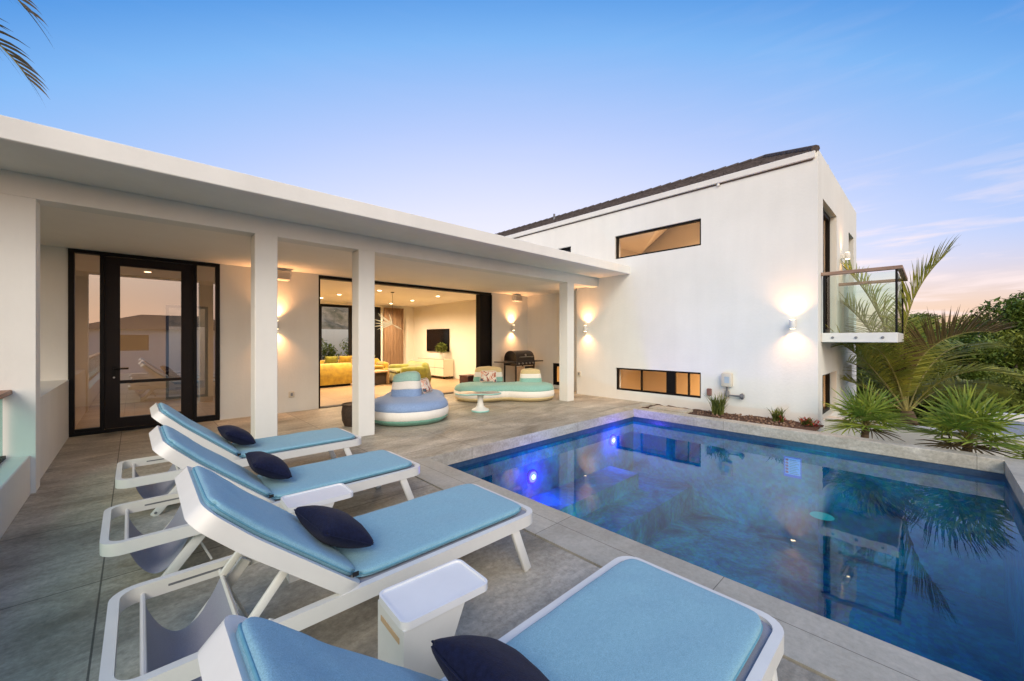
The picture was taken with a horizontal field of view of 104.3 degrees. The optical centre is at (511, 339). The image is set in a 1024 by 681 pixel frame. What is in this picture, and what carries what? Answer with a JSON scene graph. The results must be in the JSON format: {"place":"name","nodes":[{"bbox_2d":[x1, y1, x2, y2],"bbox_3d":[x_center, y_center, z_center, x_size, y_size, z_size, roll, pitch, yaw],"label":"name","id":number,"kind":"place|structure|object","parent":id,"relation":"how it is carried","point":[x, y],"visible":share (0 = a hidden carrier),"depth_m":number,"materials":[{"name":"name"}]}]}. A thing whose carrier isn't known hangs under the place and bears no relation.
{"place":"outdoors","nodes":[
{"label":"outdoors","id":0,"kind":"place"},
{"bbox_2d":[169,380,204,389],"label":"garden path","id":1,"kind":"structure","parent":0,"point":[177,385],"depth_m":13.36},
{"bbox_2d":[339,338,347,355],"bbox_3d":[-7.041,0.656,17.397,1.087,1.741,1.195,0,0,-43],"label":"garden shrub","id":2,"kind":"object","parent":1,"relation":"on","point":[346,347],"visible":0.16,"depth_m":17.16,"materials":[{"name":"green plant"}]},
{"bbox_2d":[169,307,347,328],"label":"rock hillside","id":3,"kind":"structure","parent":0,"point":[334,317],"depth_m":19.42,"materials":[{"name":"grey stone"}]},
{"bbox_2d":[0,388,828,680],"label":"deck","id":4,"kind":"structure","parent":0,"point":[63,582],"depth_m":2.65,"materials":[{"name":"tile"}]},
{"bbox_2d":[115,403,360,516],"bbox_3d":[-2.686,1.060,4.138,2.030,0.910,0.740,0,0,-43],"label":"sun lounger","id":5,"kind":"object","parent":4,"relation":"on","point":[298,444],"visible":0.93,"depth_m":3.77,"materials":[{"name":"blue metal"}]},
{"bbox_2d":[217,425,255,444],"bbox_3d":[-2.796,0.971,4.036,0.440,0.151,0.306,0,-30,43],"label":"pillow","id":6,"kind":"object","parent":5,"relation":"on","point":[235,434],"visible":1,"depth_m":3.92,"materials":[{"name":"blue fabric"}]},
{"bbox_2d":[99,425,419,575],"bbox_3d":[-1.776,1.060,3.135,2.030,0.910,0.740,0,0,-44],"label":"sun lounger","id":7,"kind":"object","parent":4,"relation":"on","point":[157,552],"visible":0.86,"depth_m":2.73,"materials":[{"name":"blue fabric"}]},
{"bbox_2d":[245,451,291,478],"bbox_3d":[-1.884,0.971,3.075,0.306,0.151,0.440,37,-23,-34],"label":"pillow","id":8,"kind":"object","parent":7,"relation":"on","point":[265,464],"visible":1,"depth_m":2.96,"materials":[{"name":"blue fabric"}]},
{"bbox_2d":[0,115,629,538],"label":"house","id":9,"kind":"structure","parent":4,"relation":"on","point":[92,229],"depth_m":6.23,"materials":[{"name":"white paint"}]},
{"bbox_2d":[0,390,11,463],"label":"balustrade","id":10,"kind":"object","parent":9,"relation":"on","point":[4,393],"visible":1,"depth_m":3.65,"materials":[{"name":"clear glass"}]},
{"bbox_2d":[105,256,192,428],"bbox_3d":[-6.120,0.055,6.750,1.111,2.770,0.152,0,0,-44],"label":"door","id":11,"kind":"structure","parent":9,"relation":"in","point":[113,419],"depth_m":6.55,"materials":[{"name":"black metal"}]},
{"bbox_2d":[166,305,207,399],"bbox_3d":[-8.296,0.325,10.166,0.840,2.350,0.070,0,0,-44],"label":"hall window","id":12,"kind":"structure","parent":9,"relation":"in","point":[167,306],"depth_m":10.01,"materials":[{"name":"black metal"}]},
{"bbox_2d":[278,268,291,280],"bbox_3d":[-4.587,-1.285,7.913,0.374,0.230,0.206,0,0,-43],"label":"speaker","id":13,"kind":"object","parent":9,"relation":"attached to","point":[284,276],"visible":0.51,"depth_m":7.87},
{"bbox_2d":[320,362,351,387],"bbox_3d":[-6.158,1.130,12.523,1.075,0.740,2.040,0,0,41],"label":"sofa","id":14,"kind":"object","parent":9,"relation":"on","point":[335,374],"visible":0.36,"depth_m":12.50,"materials":[{"name":"yellow fabric"}]},
{"bbox_2d":[320,304,380,360],"bbox_3d":[-6.656,0.090,15.266,3.360,2.820,0.070,0,0,-44],"label":"window","id":15,"kind":"structure","parent":9,"relation":"in","point":[377,309],"depth_m":15.58,"materials":[{"name":"black metal"}]},
{"bbox_2d":[320,356,388,369],"bbox_3d":[-6.030,1.056,14.926,2.640,0.888,1.075,0,0,-43],"label":"sofa","id":16,"kind":"object","parent":9,"relation":"on","point":[380,365],"visible":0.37,"depth_m":14.78,"materials":[{"name":"yellow fabric"}]},
{"bbox_2d":[375,369,388,384],"bbox_3d":[-4.606,1.270,13.207,0.640,0.460,0.800,0,0,37],"label":"coffee table","id":17,"kind":"object","parent":9,"relation":"on","point":[381,376],"visible":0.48,"depth_m":13.21,"materials":[{"name":"brown wood"}]},
{"bbox_2d":[377,292,400,328],"bbox_3d":[-3.656,-0.840,11.648,0.868,1.120,0.545,0,0,-16],"label":"pendant lamp","id":18,"kind":"object","parent":9,"relation":"hanging from","point":[391,321],"visible":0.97,"depth_m":11.73,"materials":[{"name":"white metal"}]},
{"bbox_2d":[383,308,403,364],"bbox_3d":[-4.941,0.090,16.610,0.860,2.780,0.139,0,0,-43],"label":"curtain","id":19,"kind":"object","parent":9,"relation":"hanging from","point":[393,344],"visible":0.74,"depth_m":16.63,"materials":[{"name":"fabric"}]},
{"bbox_2d":[388,360,430,382],"bbox_3d":[-3.541,1.130,13.522,1.060,0.740,1.740,0,0,-32],"label":"sofa","id":20,"kind":"object","parent":9,"relation":"on","point":[422,369],"visible":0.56,"depth_m":13.04,"materials":[{"name":"yellow fabric"}]},
{"bbox_2d":[418,358,453,378],"bbox_3d":[-3.046,1.130,15.721,0.456,0.740,1.900,0,0,-43],"label":"sideboard","id":21,"kind":"object","parent":9,"relation":"on","point":[443,368],"visible":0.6,"depth_m":15.12,"materials":[{"name":"paint"}]},
{"bbox_2d":[435,342,447,358],"bbox_3d":[-2.716,0.423,15.270,0.505,0.670,0.498,0,0,-43],"label":"potted plant","id":22,"kind":"object","parent":21,"relation":"on","point":[441,352],"visible":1,"depth_m":15.23,"materials":[{"name":"green plant"}]},
{"bbox_2d":[427,329,448,351],"bbox_3d":[-2.985,0.040,15.985,0.062,0.900,1.600,0,0,-43],"label":"television","id":23,"kind":"object","parent":9,"relation":"attached to","point":[435,337],"visible":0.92,"depth_m":15.99,"materials":[{"name":"black plastic"}]},
{"bbox_2d":[459,374,473,382],"bbox_3d":[-1.307,1.300,12.201,0.460,0.400,0.460,0,0,-43],"label":"storage box","id":24,"kind":"object","parent":9,"relation":"on","point":[467,378],"visible":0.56,"depth_m":12.02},
{"bbox_2d":[512,294,521,301],"bbox_3d":[0.163,-1.285,12.351,0.374,0.230,0.206,0,0,-43],"label":"speaker","id":25,"kind":"object","parent":9,"relation":"attached to","point":[517,298],"visible":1,"depth_m":12.27},
{"bbox_2d":[99,466,531,680],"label":"sun lounger","id":26,"kind":"object","parent":4,"relation":"on","point":[417,536],"visible":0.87,"depth_m":1.85,"materials":[{"name":"blue fabric"}]},
{"bbox_2d":[294,505,373,548],"bbox_3d":[-0.930,0.971,2.070,0.440,0.152,0.306,0,-30,42],"label":"pillow","id":27,"kind":"object","parent":26,"relation":"on","point":[330,526],"visible":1,"depth_m":1.97,"materials":[{"name":"blue fabric"}]},
{"bbox_2d":[280,483,352,582],"bbox_3d":[-1.301,1.270,2.664,0.400,0.460,0.250,0,0,-41],"label":"side table","id":28,"kind":"object","parent":4,"relation":"on","point":[329,496],"visible":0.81,"depth_m":2.63,"materials":[{"name":"white plastic"}]},
{"bbox_2d":[341,402,351,426],"bbox_3d":[-2.753,1.311,6.969,0.440,0.377,0.440,0,0,-43],"label":"basket","id":29,"kind":"object","parent":4,"relation":"on","point":[346,412],"visible":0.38,"depth_m":6.77,"materials":[{"name":"wicker"}]},
{"bbox_2d":[375,371,448,425],"bbox_3d":[-1.956,1.064,7.907,1.464,0.864,2.419,0,0,-4],"label":"daybed","id":30,"kind":"object","parent":4,"relation":"on","point":[406,401],"visible":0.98,"depth_m":7.01,"materials":[{"name":"blue fabric"}]},
{"bbox_2d":[421,378,431,393],"bbox_3d":[-1.747,0.940,8.060,0.123,0.318,0.428,-22,-4,11],"label":"pillow","id":31,"kind":"object","parent":30,"relation":"on","point":[426,387],"visible":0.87,"depth_m":7.97,"materials":[{"name":"fabric"}]},
{"bbox_2d":[378,559,487,679],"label":"side table","id":32,"kind":"object","parent":4,"relation":"on","point":[418,614],"visible":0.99,"depth_m":1.58,"materials":[{"name":"white plastic"}]},
{"bbox_2d":[455,391,500,412],"bbox_3d":[-0.701,1.298,8.285,0.960,0.403,0.526,0,0,-4],"label":"coffee table","id":33,"kind":"object","parent":4,"relation":"on","point":[480,407],"visible":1,"depth_m":8.21,"materials":[{"name":"white paint"}]},
{"bbox_2d":[198,556,783,680],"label":"sun lounger","id":34,"kind":"object","parent":4,"relation":"on","point":[626,618],"visible":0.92,"depth_m":1.42,"materials":[{"name":"blue fabric"}]},
{"bbox_2d":[431,635,548,680],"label":"pillow","id":35,"kind":"object","parent":34,"relation":"on","point":[469,658],"visible":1,"depth_m":1.10,"materials":[{"name":"blue fabric"}]},
{"bbox_2d":[454,366,553,401],"bbox_3d":[-0.185,1.103,9.957,2.503,0.786,1.348,0,0,1],"label":"daybed","id":36,"kind":"object","parent":4,"relation":"on","point":[529,386],"visible":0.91,"depth_m":9.54,"materials":[{"name":"fabric"}]},
{"bbox_2d":[480,370,496,381],"bbox_3d":[-0.599,0.945,10.073,0.428,0.318,0.122,0,-18,1],"label":"pillow","id":37,"kind":"object","parent":36,"relation":"on","point":[488,376],"visible":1,"depth_m":10.03,"materials":[{"name":"fabric"}]},
{"bbox_2d":[494,350,542,381],"bbox_3d":[0.246,0.920,11.973,1.600,1.160,0.619,0,0,-43],"label":"grill","id":38,"kind":"object","parent":4,"relation":"on","point":[522,359],"visible":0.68,"depth_m":11.75,"materials":[{"name":"metal"}]},
{"bbox_2d":[632,402,653,406],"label":"planter kerb","id":39,"kind":"structure","parent":4,"relation":"on","point":[642,404],"depth_m":9.12,"materials":[{"name":"stone"}]},
{"bbox_2d":[428,406,1003,473],"bbox_3d":[2.494,1.574,5.144,5.300,0.172,5.270,0,0,-43],"label":"pool edge","id":40,"kind":"object","parent":4,"relation":"on","point":[975,461],"visible":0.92,"depth_m":6.08,"materials":[{"name":"stone"}]},
{"bbox_2d":[641,404,823,430],"bbox_3d":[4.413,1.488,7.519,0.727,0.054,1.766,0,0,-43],"label":"planter pebbles","id":41,"kind":"object","parent":4,"relation":"on","point":[784,424],"visible":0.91,"depth_m":7.36,"materials":[{"name":"brown soil"}]},
{"bbox_2d":[649,405,692,413],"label":"stone slab","id":42,"kind":"structure","parent":41,"relation":"on","point":[672,409],"depth_m":8.35,"materials":[{"name":"stone"}]},
{"bbox_2d":[704,393,728,414],"bbox_3d":[4.076,1.274,7.925,0.491,0.452,0.564,0,0,-20],"label":"strappy plant","id":43,"kind":"object","parent":41,"relation":"on","point":[717,407],"visible":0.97,"depth_m":7.87,"materials":[{"name":"green plant"}]},
{"bbox_2d":[764,407,787,422],"bbox_3d":[4.834,1.351,7.280,0.442,0.305,0.510,0,0,-10],"label":"strappy plant","id":44,"kind":"object","parent":41,"relation":"on","point":[777,415],"visible":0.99,"depth_m":7.22,"materials":[{"name":"green plant"}]},
{"bbox_2d":[798,416,822,426],"bbox_3d":[5.212,1.438,6.966,0.331,0.180,0.384,0,0,-43],"label":"strappy plant","id":45,"kind":"object","parent":41,"relation":"on","point":[808,421],"visible":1,"depth_m":6.94,"materials":[{"name":"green plant"}]},
{"bbox_2d":[458,421,1023,680],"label":"pool basin","id":46,"kind":"object","parent":4,"relation":"in","point":[927,564],"visible":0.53,"depth_m":5.81,"materials":[{"name":"liquid"}]},
{"bbox_2d":[527,469,537,483],"bbox_3d":[0.335,2.200,6.359,0.230,0.230,0.033,0,0,-43],"label":"pool lamp","id":47,"kind":"object","parent":46,"relation":"attached to","point":[532,476],"visible":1,"depth_m":6.34,"materials":[{"name":"glass"}]},
{"bbox_2d":[609,434,615,445],"bbox_3d":[2.025,2.020,7.963,0.230,0.230,0.033,0,0,-43],"label":"pool lamp","id":48,"kind":"object","parent":46,"relation":"attached to","point":[612,440],"visible":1,"depth_m":7.94,"materials":[{"name":"glass"}]},
{"bbox_2d":[448,417,1023,519],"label":"pool waterline tile","id":49,"kind":"object","parent":46,"relation":"attached to","point":[999,477],"visible":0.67,"depth_m":6.05,"materials":[{"name":"blue tile"}]},
{"bbox_2d":[784,456,801,478],"bbox_3d":[4.555,2.080,6.459,0.016,0.330,0.240,0,0,-43],"label":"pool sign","id":50,"kind":"object","parent":46,"relation":"attached to","point":[793,467],"visible":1,"depth_m":6.45,"materials":[{"name":"blue metal"}]},
{"bbox_2d":[810,511,833,553],"bbox_3d":[4.692,2.949,6.024,0.300,0.562,0.300,0,0,-43],"label":"pool table","id":51,"kind":"object","parent":46,"relation":"in","point":[822,517],"visible":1,"depth_m":5.99,"materials":[{"name":"plastic"}]},
{"bbox_2d":[0,0,1023,332],"label":"sky","id":52,"kind":"structure","parent":0,"point":[491,116],"materials":[{"name":"blue"}]},
{"bbox_3d":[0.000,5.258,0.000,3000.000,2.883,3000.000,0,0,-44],"label":"ground","id":53,"kind":"structure","parent":0,"visible":0},
{"bbox_2d":[0,0,51,103],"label":"coconut palm","id":54,"kind":"object","parent":53,"relation":"on","point":[18,57],"visible":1,"depth_m":3.56,"materials":[{"name":"green plant"}]},
{"bbox_2d":[169,327,347,381],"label":"garden wall","id":55,"kind":"structure","parent":53,"relation":"on","point":[335,337],"depth_m":14.69,"materials":[{"name":"white paint"}]},
{"bbox_2d":[322,342,339,359],"bbox_3d":[-7.865,0.815,17.038,1.158,1.428,0.943,0,0,-43],"label":"garden shrub","id":56,"kind":"object","parent":53,"relation":"on","point":[328,350],"visible":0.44,"depth_m":16.96,"materials":[{"name":"green plant"}]},
{"bbox_2d":[495,145,907,432],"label":"two storey house","id":57,"kind":"structure","parent":53,"relation":"on","point":[735,268],"depth_m":8.53,"materials":[{"name":"white paint"}]},
{"bbox_2d":[553,363,558,384],"bbox_3d":[1.525,1.065,12.042,0.070,0.670,0.670,0,0,-44],"label":"window","id":58,"kind":"structure","parent":57,"relation":"in","point":[555,365],"depth_m":12.21,"materials":[{"name":"black metal"}]},
{"bbox_2d":[583,325,588,331],"bbox_3d":[1.976,-0.286,10.625,0.161,0.168,0.096,0,0,-43],"label":"wall lamp","id":59,"kind":"object","parent":57,"relation":"attached to","point":[585,328],"visible":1,"depth_m":10.56,"materials":[{"name":"white metal"}]},
{"bbox_2d":[616,219,700,258],"bbox_3d":[3.397,-2.314,9.372,0.070,0.583,2.110,0,0,-44],"label":"window","id":60,"kind":"structure","parent":57,"relation":"in","point":[698,220],"depth_m":9.35,"materials":[{"name":"black metal"}]},
{"bbox_2d":[617,368,700,397],"bbox_3d":[3.401,0.996,9.367,0.070,0.557,2.087,0,0,-44],"label":"window","id":61,"kind":"structure","parent":57,"relation":"in","point":[670,375],"depth_m":9.12,"materials":[{"name":"black metal"}]},
{"bbox_2d":[707,388,711,395],"bbox_3d":[4.163,1.115,8.396,0.058,0.150,0.090,0,0,-43],"label":"tap box","id":62,"kind":"object","parent":57,"relation":"attached to","point":[709,391],"visible":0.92,"depth_m":8.37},
{"bbox_2d":[721,373,744,399],"bbox_3d":[4.460,0.945,8.044,0.111,0.510,0.410,0,0,-43],"label":"utility box","id":63,"kind":"object","parent":57,"relation":"attached to","point":[726,380],"visible":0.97,"depth_m":8.06,"materials":[{"name":"beige plastic"}]},
{"bbox_2d":[724,377,728,382],"bbox_3d":[4.359,0.825,8.072,0.002,0.130,0.090,0,0,-44],"label":"window","id":64,"kind":"structure","parent":63,"relation":"in","point":[726,379],"depth_m":8.08,"materials":[{"name":"glass"}]},
{"bbox_2d":[789,319,795,328],"bbox_3d":[5.145,-0.275,7.286,0.161,0.168,0.096,0,0,-43],"label":"wall lamp","id":65,"kind":"object","parent":57,"relation":"attached to","point":[792,323],"visible":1,"depth_m":7.23,"materials":[{"name":"white metal"}]},
{"bbox_2d":[822,373,829,414],"bbox_3d":[6.237,1.090,8.035,1.610,0.840,0.070,0,0,-44],"label":"window","id":66,"kind":"structure","parent":57,"relation":"in","point":[827,376],"depth_m":8.53,"materials":[{"name":"black metal"}]},
{"bbox_2d":[823,210,829,332],"bbox_3d":[6.259,-1.368,8.056,1.570,2.505,0.070,0,0,-44],"label":"balcony door","id":67,"kind":"structure","parent":57,"relation":"in","point":[826,218],"depth_m":8.52,"materials":[{"name":"black metal"}]},
{"bbox_2d":[841,252,850,258],"bbox_3d":[7.407,-1.850,8.829,0.096,0.148,0.161,0,0,-43],"label":"wall lamp","id":68,"kind":"object","parent":57,"relation":"attached to","point":[846,255],"visible":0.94,"depth_m":8.79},
{"bbox_2d":[645,418,993,472],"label":"pool retaining wall","id":69,"kind":"structure","parent":53,"relation":"on","point":[832,447],"depth_m":6.01,"materials":[{"name":"white paint"}]},
{"bbox_2d":[414,457,1023,680],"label":"pool coping","id":70,"kind":"object","parent":69,"relation":"on","point":[825,648],"visible":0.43,"depth_m":2.28,"materials":[{"name":"stone"}]},
{"bbox_2d":[819,379,926,440],"bbox_3d":[5.698,1.441,6.327,1.233,1.642,1.288,0,0,-43],"label":"fan palm","id":71,"kind":"object","parent":53,"relation":"on","point":[865,413],"visible":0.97,"depth_m":6.27,"materials":[{"name":"green plant"}]},
{"bbox_2d":[856,342,933,426],"bbox_3d":[13.098,2.547,14.488,3.788,4.981,3.965,0,0,43],"label":"tree","id":72,"kind":"object","parent":53,"relation":"on","point":[918,414],"visible":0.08,"depth_m":13.85,"materials":[{"name":"green plant"}]},
{"bbox_2d":[825,233,1023,424],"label":"coconut palm","id":73,"kind":"object","parent":53,"relation":"on","point":[910,355],"visible":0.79,"depth_m":8.17,"materials":[{"name":"green plant"}]},
{"bbox_2d":[825,416,1023,457],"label":"garden wall","id":74,"kind":"structure","parent":53,"relation":"on","point":[911,437],"depth_m":6.78,"materials":[{"name":"white paint"}]},
{"bbox_2d":[876,314,978,378],"bbox_3d":[21.204,1.920,20.233,5.207,6.469,5.051,0,0,18],"label":"tree","id":75,"kind":"object","parent":53,"relation":"on","point":[956,336],"visible":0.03,"depth_m":20.49,"materials":[{"name":"green plant"}]},
{"bbox_2d":[907,311,951,335],"bbox_3d":[31.929,1.654,31.149,5.545,7.729,5.716,0,0,18],"label":"tree","id":76,"kind":"object","parent":53,"relation":"on","point":[931,317],"depth_m":31.08,"materials":[{"name":"green plant"}]},
{"bbox_2d":[887,359,990,427],"bbox_3d":[14.439,2.811,13.804,3.702,4.308,3.875,0,0,-40],"label":"tree","id":77,"kind":"object","parent":53,"relation":"on","point":[935,400],"visible":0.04,"depth_m":13.27,"materials":[{"name":"green plant"}]},
{"bbox_2d":[900,334,1016,413],"bbox_3d":[16.227,2.458,14.766,4.182,5.328,4.136,0,0,33],"label":"tree","id":78,"kind":"object","parent":53,"relation":"on","point":[984,353],"visible":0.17,"depth_m":14.08,"materials":[{"name":"green plant"}]},
{"bbox_2d":[895,379,1023,457],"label":"fan palm","id":79,"kind":"object","parent":53,"relation":"on","point":[974,420],"visible":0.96,"depth_m":5.50,"materials":[{"name":"green plant"}]},
{"bbox_2d":[946,314,995,357],"bbox_3d":[25.758,1.986,22.816,5.610,6.866,5.873,0,0,37],"label":"tree","id":80,"kind":"object","parent":53,"relation":"on","point":[958,319],"visible":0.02,"depth_m":22.41,"materials":[{"name":"green plant"}]},
{"bbox_2d":[935,366,1023,427],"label":"tree","id":81,"kind":"object","parent":53,"relation":"on","point":[1008,379],"visible":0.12,"depth_m":11.27,"materials":[{"name":"green plant"}]},
{"bbox_2d":[940,296,1023,372],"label":"tree","id":82,"kind":"object","parent":53,"relation":"on","point":[1012,309],"visible":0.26,"depth_m":15.67,"materials":[{"name":"green plant"}]},
{"bbox_2d":[954,329,1023,401],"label":"tree","id":83,"kind":"object","parent":53,"relation":"on","point":[1015,337],"visible":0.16,"depth_m":14.59,"materials":[{"name":"green plant"}]},
{"bbox_2d":[980,290,1023,326],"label":"tree","id":84,"kind":"object","parent":53,"relation":"on","point":[1021,295],"visible":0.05,"depth_m":17.22,"materials":[{"name":"green plant"}]},
{"bbox_2d":[987,387,1023,413],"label":"tree","id":85,"kind":"object","parent":53,"relation":"on","point":[1013,399],"visible":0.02,"depth_m":11.36,"materials":[{"name":"green plant"}]},
{"bbox_2d":[993,413,1023,435],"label":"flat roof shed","id":86,"kind":"structure","parent":53,"relation":"on","point":[1020,430],"depth_m":9.53,"materials":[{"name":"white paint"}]},
{"bbox_2d":[1003,432,1023,459],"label":"fan palm","id":87,"kind":"object","parent":53,"relation":"on","point":[1014,456],"visible":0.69,"depth_m":5.21,"materials":[{"name":"green plant"}]}
]}

